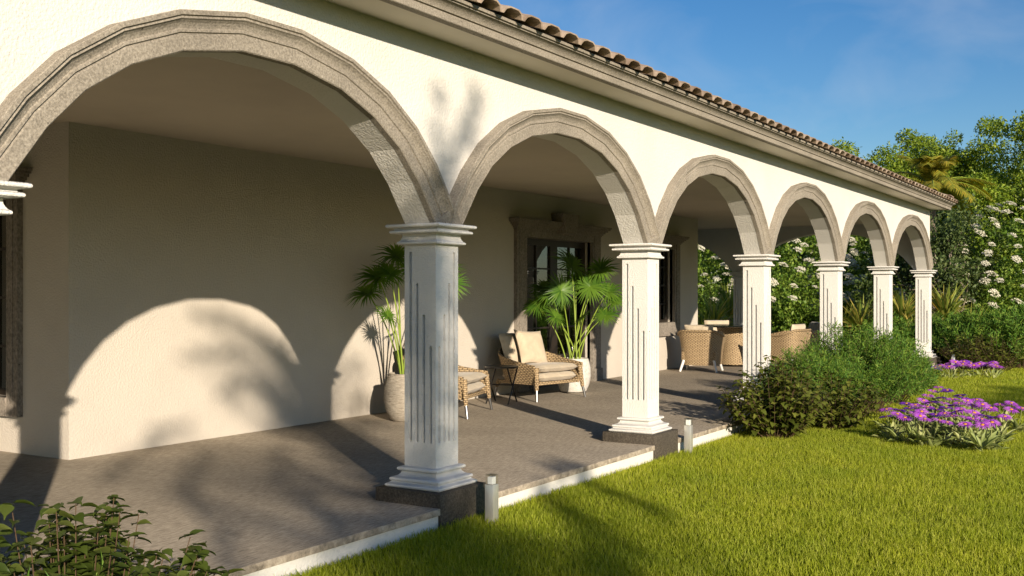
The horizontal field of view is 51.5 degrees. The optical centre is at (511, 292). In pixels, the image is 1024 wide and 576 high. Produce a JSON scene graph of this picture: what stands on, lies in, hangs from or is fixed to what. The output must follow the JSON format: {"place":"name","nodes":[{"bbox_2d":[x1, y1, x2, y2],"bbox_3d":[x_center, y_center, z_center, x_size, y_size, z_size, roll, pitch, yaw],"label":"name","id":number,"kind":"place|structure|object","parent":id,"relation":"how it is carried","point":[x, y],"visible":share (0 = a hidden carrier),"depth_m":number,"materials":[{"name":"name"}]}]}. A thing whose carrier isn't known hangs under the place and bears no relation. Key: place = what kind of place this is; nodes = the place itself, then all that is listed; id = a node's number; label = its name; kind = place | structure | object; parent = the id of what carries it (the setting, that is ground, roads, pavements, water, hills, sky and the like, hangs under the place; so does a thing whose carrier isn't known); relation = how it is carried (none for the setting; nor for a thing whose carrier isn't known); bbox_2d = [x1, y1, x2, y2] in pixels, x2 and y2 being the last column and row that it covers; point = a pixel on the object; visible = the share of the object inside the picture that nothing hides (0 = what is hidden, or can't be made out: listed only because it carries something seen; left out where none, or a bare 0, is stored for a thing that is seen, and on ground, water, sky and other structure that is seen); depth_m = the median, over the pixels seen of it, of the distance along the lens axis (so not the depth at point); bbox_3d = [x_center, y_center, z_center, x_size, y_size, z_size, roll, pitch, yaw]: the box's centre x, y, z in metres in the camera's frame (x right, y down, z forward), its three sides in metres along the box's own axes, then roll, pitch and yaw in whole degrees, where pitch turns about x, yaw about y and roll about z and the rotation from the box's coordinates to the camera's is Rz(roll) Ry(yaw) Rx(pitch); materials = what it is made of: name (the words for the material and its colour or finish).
{"place":"outdoors","nodes":[
{"label":"outdoors","id":0,"kind":"place"},
{"bbox_2d":[281,301,1023,575],"bbox_3d":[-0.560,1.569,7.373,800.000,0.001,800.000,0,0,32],"label":"ground","id":1,"kind":"structure","parent":0,"point":[789,501],"depth_m":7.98,"materials":[{"name":"green plant"}]},
{"bbox_2d":[27,549,105,575],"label":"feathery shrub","id":2,"kind":"object","parent":1,"relation":"on","point":[101,561],"visible":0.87,"depth_m":3.45,"materials":[{"name":"green plant"}]},
{"bbox_2d":[0,494,244,575],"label":"leafy shrub","id":3,"kind":"object","parent":1,"relation":"on","point":[84,560],"visible":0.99,"depth_m":3.67,"materials":[{"name":"green plant"}]},
{"bbox_2d":[187,563,218,575],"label":"leafy shrub","id":4,"kind":"object","parent":1,"relation":"on","point":[199,574],"visible":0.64,"depth_m":3.87,"materials":[{"name":"green plant"}]},
{"bbox_2d":[0,0,957,529],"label":"villa","id":5,"kind":"object","parent":1,"relation":"on","point":[206,206],"visible":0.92,"depth_m":9.73,"materials":[{"name":"white paint"}]},
{"bbox_2d":[0,200,5,394],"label":"window","id":6,"kind":"structure","parent":5,"relation":"in","point":[2,391],"depth_m":9.77,"materials":[{"name":"black"}]},
{"bbox_2d":[527,238,584,388],"bbox_3d":[0.641,0.305,16.329,0.099,2.238,2.058,0,0,32],"label":"door","id":7,"kind":"structure","parent":5,"relation":"in","point":[552,245],"depth_m":16.34,"materials":[{"name":"black glass"}]},
{"bbox_2d":[659,251,667,321],"bbox_3d":[2.555,-0.133,19.449,0.054,1.362,1.398,0,0,32],"label":"window","id":8,"kind":"structure","parent":5,"relation":"in","point":[665,267],"depth_m":20.00,"materials":[{"name":"black"}]},
{"bbox_2d":[485,476,497,525],"bbox_3d":[-0.137,1.409,7.181,0.068,0.361,0.068,0,0,32],"label":"bollard light","id":9,"kind":"object","parent":1,"relation":"on","point":[491,499],"visible":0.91,"depth_m":7.16,"materials":[{"name":"metal"}]},
{"bbox_2d":[243,363,940,575],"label":"terrace riser","id":10,"kind":"object","parent":1,"relation":"on","point":[327,556],"visible":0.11,"depth_m":6.85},
{"bbox_2d":[0,361,941,575],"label":"terrace","id":11,"kind":"structure","parent":10,"relation":"on","point":[250,502],"depth_m":8.51,"materials":[{"name":"stone"}]},
{"bbox_2d":[343,243,469,421],"bbox_3d":[-1.171,0.422,11.815,1.473,2.006,0.668,0,0,0],"label":"potted fan palm","id":12,"kind":"object","parent":11,"relation":"on","point":[394,395],"visible":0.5,"depth_m":11.77,"materials":[{"name":"plant"}]},
{"bbox_2d":[402,341,492,418],"bbox_3d":[-0.820,0.991,12.578,0.949,0.875,1.056,0,0,15],"label":"wicker armchair","id":13,"kind":"object","parent":11,"relation":"on","point":[472,382],"visible":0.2,"depth_m":12.47,"materials":[{"name":"beige wicker"}]},
{"bbox_2d":[485,365,518,404],"bbox_3d":[-0.135,1.190,13.774,0.440,0.484,0.440,0,0,20],"label":"side table","id":14,"kind":"object","parent":11,"relation":"on","point":[495,367],"visible":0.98,"depth_m":13.71,"materials":[{"name":"black metal"}]},
{"bbox_2d":[494,333,585,401],"bbox_3d":[0.327,0.991,14.497,0.949,0.875,1.057,0,0,43],"label":"wicker armchair","id":15,"kind":"object","parent":11,"relation":"on","point":[556,369],"visible":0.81,"depth_m":14.30,"materials":[{"name":"beige wicker"}]},
{"bbox_2d":[514,330,547,362],"bbox_3d":[0.262,0.740,14.530,0.500,0.500,0.166,5,-27,-41],"label":"throw pillow","id":16,"kind":"object","parent":15,"relation":"on","point":[531,346],"visible":0.98,"depth_m":14.44,"materials":[{"name":"beige fabric"}]},
{"bbox_2d":[522,248,621,392],"bbox_3d":[0.900,0.377,15.268,1.636,2.095,0.784,0,0,4],"label":"potted fan palm","id":17,"kind":"object","parent":11,"relation":"on","point":[558,291],"visible":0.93,"depth_m":15.20,"materials":[{"name":"plant"}]},
{"bbox_2d":[677,325,726,372],"bbox_3d":[3.444,1.005,19.326,0.844,0.854,0.690,0,0,22],"label":"wicker dining chair","id":18,"kind":"object","parent":11,"relation":"on","point":[703,345],"visible":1,"depth_m":19.08,"materials":[{"name":"beige wicker"}]},
{"bbox_2d":[704,320,728,330],"bbox_3d":[4.327,1.005,22.270,0.844,0.854,0.690,0,0,2],"label":"wicker dining chair","id":19,"kind":"object","parent":11,"relation":"on","point":[716,322],"visible":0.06,"depth_m":22.41,"materials":[{"name":"beige fabric"}]},
{"bbox_2d":[697,324,771,364],"bbox_3d":[4.319,1.008,20.707,1.470,0.764,1.470,0,0,32],"label":"dining table","id":20,"kind":"object","parent":11,"relation":"on","point":[733,350],"visible":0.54,"depth_m":20.45,"materials":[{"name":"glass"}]},
{"bbox_2d":[771,324,810,362],"bbox_3d":[5.163,1.005,19.763,0.690,0.854,0.844,0,0,42],"label":"wicker dining chair","id":21,"kind":"object","parent":11,"relation":"on","point":[794,335],"visible":0.68,"depth_m":19.48,"materials":[{"name":"beige wicker"}]},
{"bbox_2d":[789,322,819,357],"bbox_3d":[5.860,1.005,21.014,0.690,0.854,0.844,0,0,-10],"label":"wicker dining chair","id":22,"kind":"object","parent":11,"relation":"on","point":[814,327],"visible":0.18,"depth_m":20.68,"materials":[{"name":"wicker"}]},
{"bbox_2d":[684,418,692,453],"bbox_3d":[1.729,1.409,10.389,0.068,0.361,0.068,0,0,30],"label":"bollard light","id":23,"kind":"object","parent":1,"relation":"on","point":[688,436],"visible":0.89,"depth_m":10.36,"materials":[{"name":"silver plastic"}]},
{"bbox_2d":[698,306,713,323],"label":"spiky plant","id":24,"kind":"object","parent":1,"relation":"on","point":[700,319],"visible":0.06,"depth_m":27.37,"materials":[{"name":"green plant"}]},
{"bbox_2d":[698,245,732,321],"bbox_3d":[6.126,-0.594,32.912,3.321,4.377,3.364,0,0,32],"label":"flowering shrub","id":25,"kind":"object","parent":1,"relation":"on","point":[711,257],"visible":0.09,"depth_m":32.30,"materials":[{"name":"green plant"}]},
{"bbox_2d":[698,290,732,323],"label":"spiky plant","id":26,"kind":"object","parent":1,"relation":"on","point":[713,309],"visible":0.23,"depth_m":27.96,"materials":[{"name":"green plant"}]},
{"bbox_2d":[699,275,731,303],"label":"hedge shrub","id":27,"kind":"object","parent":1,"relation":"on","point":[717,287],"visible":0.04,"depth_m":37.43,"materials":[{"name":"green plant"}]},
{"bbox_2d":[699,281,732,323],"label":"flowering shrub","id":28,"kind":"object","parent":1,"relation":"on","point":[729,302],"visible":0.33,"depth_m":28.89,"materials":[{"name":"green plant"}]},
{"bbox_2d":[716,355,836,438],"bbox_3d":[2.823,1.125,11.523,1.349,0.898,1.266,0,0,32],"label":"leafy shrub","id":29,"kind":"object","parent":1,"relation":"on","point":[782,409],"visible":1,"depth_m":11.31,"materials":[{"name":"green plant"}]},
{"bbox_2d":[722,235,861,332],"bbox_3d":[8.142,-0.576,30.977,3.922,4.340,3.911,0,0,32],"label":"flowering shrub","id":30,"kind":"object","parent":1,"relation":"on","point":[788,311],"visible":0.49,"depth_m":30.40,"materials":[{"name":"green plant"}]},
{"bbox_2d":[771,236,817,294],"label":"leafy tree","id":31,"kind":"object","parent":1,"relation":"on","point":[803,254],"visible":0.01,"depth_m":50.38,"materials":[{"name":"green plant"}]},
{"bbox_2d":[771,268,819,330],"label":"hedge shrub","id":32,"kind":"object","parent":1,"relation":"on","point":[803,280],"visible":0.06,"depth_m":37.33,"materials":[{"name":"green plant"}]},
{"bbox_2d":[749,344,868,406],"bbox_3d":[3.621,1.089,12.883,1.444,0.965,1.475,0,0,32],"label":"feathery shrub","id":33,"kind":"object","parent":1,"relation":"on","point":[818,370],"visible":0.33,"depth_m":12.67,"materials":[{"name":"green plant"}]},
{"bbox_2d":[791,257,862,321],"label":"hedge shrub","id":34,"kind":"object","parent":1,"relation":"on","point":[842,284],"visible":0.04,"depth_m":38.24,"materials":[{"name":"green plant"}]},
{"bbox_2d":[816,305,861,338],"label":"spiky plant","id":35,"kind":"object","parent":1,"relation":"on","point":[843,323],"visible":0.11,"depth_m":27.37,"materials":[{"name":"plant"}]},
{"bbox_2d":[793,371,889,429],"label":"leafy shrub","id":36,"kind":"object","parent":1,"relation":"on","point":[835,416],"visible":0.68,"depth_m":12.06,"materials":[{"name":"green plant"}]},
{"bbox_2d":[805,137,908,277],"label":"leafy tree","id":37,"kind":"object","parent":1,"relation":"on","point":[857,151],"visible":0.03,"depth_m":47.86,"materials":[{"name":"green plant"}]},
{"bbox_2d":[805,235,909,344],"bbox_3d":[10.279,-0.465,31.418,2.935,4.099,3.016,0,0,32],"label":"flowering shrub","id":38,"kind":"object","parent":1,"relation":"on","point":[861,242],"visible":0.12,"depth_m":31.02,"materials":[{"name":"green plant"}]},
{"bbox_2d":[842,293,873,332],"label":"spiky plant","id":39,"kind":"object","parent":1,"relation":"on","point":[859,315],"visible":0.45,"depth_m":26.86,"materials":[{"name":"green plant"}]},
{"bbox_2d":[800,318,939,412],"bbox_3d":[4.546,0.936,13.940,1.880,1.272,1.927,0,0,-42],"label":"feathery shrub","id":40,"kind":"object","parent":1,"relation":"on","point":[889,370],"visible":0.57,"depth_m":13.64,"materials":[{"name":"green plant"}]},
{"bbox_2d":[799,152,948,280],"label":"leafy tree","id":41,"kind":"object","parent":1,"relation":"on","point":[907,164],"visible":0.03,"depth_m":46.80,"materials":[{"name":"green plant"}]},
{"bbox_2d":[850,312,915,349],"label":"feathery shrub","id":42,"kind":"object","parent":1,"relation":"on","point":[900,326],"visible":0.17,"depth_m":24.11,"materials":[{"name":"green plant"}]},
{"bbox_2d":[869,408,897,431],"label":"daisy plant","id":43,"kind":"object","parent":1,"relation":"on","point":[883,410],"visible":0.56,"depth_m":11.93,"materials":[{"name":"purple plant"}]},
{"bbox_2d":[871,415,899,441],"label":"daisy plant","id":44,"kind":"object","parent":1,"relation":"on","point":[886,435],"visible":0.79,"depth_m":11.26,"materials":[{"name":"green plant"}]},
{"bbox_2d":[878,411,904,435],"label":"daisy plant","id":45,"kind":"object","parent":1,"relation":"on","point":[898,433],"visible":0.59,"depth_m":11.41,"materials":[{"name":"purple plant"}]},
{"bbox_2d":[879,408,907,434],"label":"daisy plant","id":46,"kind":"object","parent":1,"relation":"on","point":[901,426],"visible":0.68,"depth_m":11.54,"materials":[{"name":"green plant"}]},
{"bbox_2d":[842,328,944,404],"bbox_3d":[5.275,1.035,15.154,1.741,1.073,1.684,0,0,32],"label":"feathery shrub","id":47,"kind":"object","parent":1,"relation":"on","point":[923,357],"visible":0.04,"depth_m":14.86,"materials":[{"name":"green plant"}]},
{"bbox_2d":[882,415,917,443],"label":"daisy plant","id":48,"kind":"object","parent":1,"relation":"on","point":[901,438],"visible":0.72,"depth_m":11.02,"materials":[{"name":"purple plant"}]},
{"bbox_2d":[873,287,932,322],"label":"spiky plant","id":49,"kind":"object","parent":1,"relation":"on","point":[901,307],"visible":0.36,"depth_m":25.83,"materials":[{"name":"green plant"}]},
{"bbox_2d":[895,412,928,437],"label":"daisy plant","id":50,"kind":"object","parent":1,"relation":"on","point":[909,426],"visible":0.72,"depth_m":11.04,"materials":[{"name":"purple plant"}]},
{"bbox_2d":[848,216,980,326],"bbox_3d":[10.880,-0.351,28.538,3.366,3.868,3.416,0,0,32],"label":"flowering shrub","id":51,"kind":"object","parent":1,"relation":"on","point":[902,271],"visible":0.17,"depth_m":28.50,"materials":[{"name":"green plant"}]},
{"bbox_2d":[901,398,933,419],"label":"daisy plant","id":52,"kind":"object","parent":1,"relation":"on","point":[922,400],"visible":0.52,"depth_m":12.80,"materials":[{"name":"purple plant"}]},
{"bbox_2d":[895,128,939,171],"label":"leafy tree","id":53,"kind":"object","parent":1,"relation":"on","point":[906,141],"visible":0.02,"depth_m":49.99,"materials":[{"name":"green plant"}]},
{"bbox_2d":[905,417,932,446],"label":"daisy plant","id":54,"kind":"object","parent":1,"relation":"on","point":[920,436],"visible":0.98,"depth_m":10.74,"materials":[{"name":"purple plant"}]},
{"bbox_2d":[906,408,933,433],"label":"daisy plant","id":55,"kind":"object","parent":1,"relation":"on","point":[922,411],"visible":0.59,"depth_m":11.58,"materials":[{"name":"purple plant"}]},
{"bbox_2d":[899,373,940,395],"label":"feathery shrub","id":56,"kind":"object","parent":1,"relation":"on","point":[921,391],"depth_m":16.04,"materials":[{"name":"green plant"}]},
{"bbox_2d":[911,394,938,412],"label":"daisy plant","id":57,"kind":"object","parent":1,"relation":"on","point":[927,395],"visible":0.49,"depth_m":13.57,"materials":[{"name":"purple plant"}]},
{"bbox_2d":[912,405,944,426],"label":"daisy plant","id":58,"kind":"object","parent":1,"relation":"on","point":[927,422],"visible":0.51,"depth_m":11.79,"materials":[{"name":"purple plant"}]},
{"bbox_2d":[921,408,947,431],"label":"daisy plant","id":59,"kind":"object","parent":1,"relation":"on","point":[936,422],"visible":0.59,"depth_m":11.58,"materials":[{"name":"green plant"}]},
{"bbox_2d":[922,397,949,416],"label":"daisy plant","id":60,"kind":"object","parent":1,"relation":"on","point":[937,411],"visible":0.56,"depth_m":12.97,"materials":[{"name":"green plant"}]},
{"bbox_2d":[926,413,949,436],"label":"daisy plant","id":61,"kind":"object","parent":1,"relation":"on","point":[932,430],"visible":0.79,"depth_m":11.43,"materials":[{"name":"green plant"}]},
{"bbox_2d":[912,310,964,362],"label":"feathery shrub","id":62,"kind":"object","parent":1,"relation":"on","point":[936,323],"visible":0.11,"depth_m":23.85,"materials":[{"name":"green plant"}]},
{"bbox_2d":[923,418,954,447],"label":"daisy plant","id":63,"kind":"object","parent":1,"relation":"on","point":[931,442],"visible":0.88,"depth_m":10.74,"materials":[{"name":"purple plant"}]},
{"bbox_2d":[926,420,957,447],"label":"daisy plant","id":64,"kind":"object","parent":1,"relation":"on","point":[948,442],"visible":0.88,"depth_m":10.72,"materials":[{"name":"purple plant"}]},
{"bbox_2d":[930,391,954,411],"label":"daisy plant","id":65,"kind":"object","parent":1,"relation":"on","point":[939,404],"visible":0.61,"depth_m":13.72,"materials":[{"name":"green plant"}]},
{"bbox_2d":[895,155,995,315],"bbox_3d":[13.037,-1.397,32.873,3.742,5.941,4.287,0,0,13],"label":"feather palm","id":66,"kind":"object","parent":1,"relation":"on","point":[932,172],"visible":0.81,"depth_m":32.65,"materials":[{"name":"green plant"}]},
{"bbox_2d":[939,414,957,436],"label":"daisy plant","id":67,"kind":"object","parent":1,"relation":"on","point":[944,429],"visible":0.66,"depth_m":11.25,"materials":[{"name":"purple plant"}]},
{"bbox_2d":[914,279,983,354],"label":"spiky plant","id":68,"kind":"object","parent":1,"relation":"on","point":[946,304],"visible":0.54,"depth_m":25.38,"materials":[{"name":"green plant"}]},
{"bbox_2d":[940,365,958,378],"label":"daisy plant","id":69,"kind":"object","parent":1,"relation":"on","point":[948,367],"visible":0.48,"depth_m":19.40,"materials":[{"name":"purple plant"}]},
{"bbox_2d":[906,134,1008,256],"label":"leafy tree","id":70,"kind":"object","parent":1,"relation":"on","point":[919,146],"visible":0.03,"depth_m":47.36,"materials":[{"name":"green plant"}]},
{"bbox_2d":[902,192,1014,319],"bbox_3d":[11.295,-0.363,27.200,3.006,4.365,3.472,0,0,0],"label":"flowering shrub","id":71,"kind":"object","parent":1,"relation":"on","point":[947,267],"visible":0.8,"depth_m":26.62,"materials":[{"name":"green plant"}]},
{"bbox_2d":[948,407,968,425],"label":"daisy plant","id":72,"kind":"object","parent":1,"relation":"on","point":[956,408],"visible":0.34,"depth_m":11.99,"materials":[{"name":"purple plant"}]},
{"bbox_2d":[942,409,976,433],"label":"daisy plant","id":73,"kind":"object","parent":1,"relation":"on","point":[956,411],"visible":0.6,"depth_m":11.33,"materials":[{"name":"green plant"}]},
{"bbox_2d":[949,421,975,449],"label":"daisy plant","id":74,"kind":"object","parent":1,"relation":"on","point":[963,443],"visible":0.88,"depth_m":10.57,"materials":[{"name":"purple plant"}]},
{"bbox_2d":[951,398,974,419],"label":"daisy plant","id":75,"kind":"object","parent":1,"relation":"on","point":[967,400],"visible":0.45,"depth_m":12.59,"materials":[{"name":"purple plant"}]},
{"bbox_2d":[950,409,980,434],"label":"daisy plant","id":76,"kind":"object","parent":1,"relation":"on","point":[974,412],"visible":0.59,"depth_m":11.32,"materials":[{"name":"purple plant"}]},
{"bbox_2d":[954,416,979,445],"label":"daisy plant","id":77,"kind":"object","parent":1,"relation":"on","point":[960,433],"visible":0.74,"depth_m":10.81,"materials":[{"name":"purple plant"}]},
{"bbox_2d":[954,403,983,426],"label":"daisy plant","id":78,"kind":"object","parent":1,"relation":"on","point":[970,404],"visible":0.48,"depth_m":12.38,"materials":[{"name":"purple plant"}]},
{"bbox_2d":[933,332,1010,369],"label":"leafy shrub","id":79,"kind":"object","parent":1,"relation":"on","point":[961,351],"visible":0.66,"depth_m":21.53,"materials":[{"name":"green plant"}]},
{"bbox_2d":[960,417,987,439],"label":"daisy plant","id":80,"kind":"object","parent":1,"relation":"on","point":[978,434],"visible":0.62,"depth_m":10.86,"materials":[{"name":"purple plant"}]},
{"bbox_2d":[925,114,1023,227],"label":"leafy tree","id":81,"kind":"object","parent":1,"relation":"on","point":[963,154],"visible":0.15,"depth_m":45.23,"materials":[{"name":"green plant"}]},
{"bbox_2d":[932,300,1019,366],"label":"feathery shrub","id":82,"kind":"object","parent":1,"relation":"on","point":[967,325],"visible":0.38,"depth_m":22.40,"materials":[{"name":"green plant"}]},
{"bbox_2d":[967,401,993,423],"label":"daisy plant","id":83,"kind":"object","parent":1,"relation":"on","point":[981,404],"visible":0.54,"depth_m":12.24,"materials":[{"name":"purple plant"}]},
{"bbox_2d":[939,168,1023,306],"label":"leafy tree","id":84,"kind":"object","parent":1,"relation":"on","point":[998,193],"visible":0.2,"depth_m":38.70,"materials":[{"name":"green plant"}]},
{"bbox_2d":[960,421,1002,452],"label":"daisy plant","id":85,"kind":"object","parent":1,"relation":"on","point":[985,441],"visible":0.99,"depth_m":10.33,"materials":[{"name":"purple plant"}]},
{"bbox_2d":[950,199,1023,319],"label":"flowering shrub","id":86,"kind":"object","parent":1,"relation":"on","point":[1016,247],"visible":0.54,"depth_m":26.53,"materials":[{"name":"green plant"}]},
{"bbox_2d":[975,414,1003,444],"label":"daisy plant","id":87,"kind":"object","parent":1,"relation":"on","point":[985,416],"visible":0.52,"depth_m":10.97,"materials":[{"name":"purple plant"}]},
{"bbox_2d":[960,329,1023,370],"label":"leafy shrub","id":88,"kind":"object","parent":1,"relation":"on","point":[1003,363],"visible":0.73,"depth_m":21.24,"materials":[{"name":"green plant"}]},
{"bbox_2d":[961,260,1023,318],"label":"hedge shrub","id":89,"kind":"object","parent":1,"relation":"on","point":[1013,288],"visible":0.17,"depth_m":37.38,"materials":[{"name":"green plant"}]},
{"bbox_2d":[963,109,1023,253],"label":"leafy tree","id":90,"kind":"object","parent":1,"relation":"on","point":[1018,134],"visible":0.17,"depth_m":43.40,"materials":[{"name":"green plant"}]},
{"bbox_2d":[974,416,1014,442],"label":"daisy plant","id":91,"kind":"object","parent":1,"relation":"on","point":[1005,429],"visible":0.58,"depth_m":11.08,"materials":[{"name":"green plant"}]},
{"bbox_2d":[982,419,1009,450],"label":"daisy plant","id":92,"kind":"object","parent":1,"relation":"on","point":[991,422],"visible":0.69,"depth_m":10.47,"materials":[{"name":"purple plant"}]},
{"bbox_2d":[988,361,1003,373],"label":"daisy plant","id":93,"kind":"object","parent":1,"relation":"on","point":[995,370],"visible":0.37,"depth_m":20.39,"materials":[{"name":"purple plant"}]},
{"bbox_2d":[970,300,1023,367],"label":"feathery shrub","id":94,"kind":"object","parent":1,"relation":"on","point":[1014,330],"visible":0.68,"depth_m":21.79,"materials":[{"name":"green plant"}]},
{"bbox_2d":[990,414,1017,438],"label":"daisy plant","id":95,"kind":"object","parent":1,"relation":"on","point":[1006,417],"visible":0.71,"depth_m":11.08,"materials":[{"name":"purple plant"}]},
{"bbox_2d":[994,400,1017,423],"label":"daisy plant","id":96,"kind":"object","parent":1,"relation":"on","point":[1010,403],"visible":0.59,"depth_m":12.38,"materials":[{"name":"purple plant"}]},
{"bbox_2d":[995,406,1021,431],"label":"daisy plant","id":97,"kind":"object","parent":1,"relation":"on","point":[1008,408],"visible":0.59,"depth_m":11.94,"materials":[{"name":"purple plant"}]},
{"bbox_2d":[998,154,1023,224],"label":"leafy tree","id":98,"kind":"object","parent":1,"relation":"on","point":[1019,171],"visible":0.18,"depth_m":40.44,"materials":[{"name":"green plant"}]},
{"bbox_2d":[1000,406,1023,431],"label":"daisy plant","id":99,"kind":"object","parent":1,"relation":"on","point":[1016,425],"visible":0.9,"depth_m":11.92,"materials":[{"name":"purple plant"}]},
{"bbox_2d":[498,0,1023,283],"label":"sky","id":100,"kind":"structure","parent":0,"point":[864,72],"materials":[{"name":"blue"}]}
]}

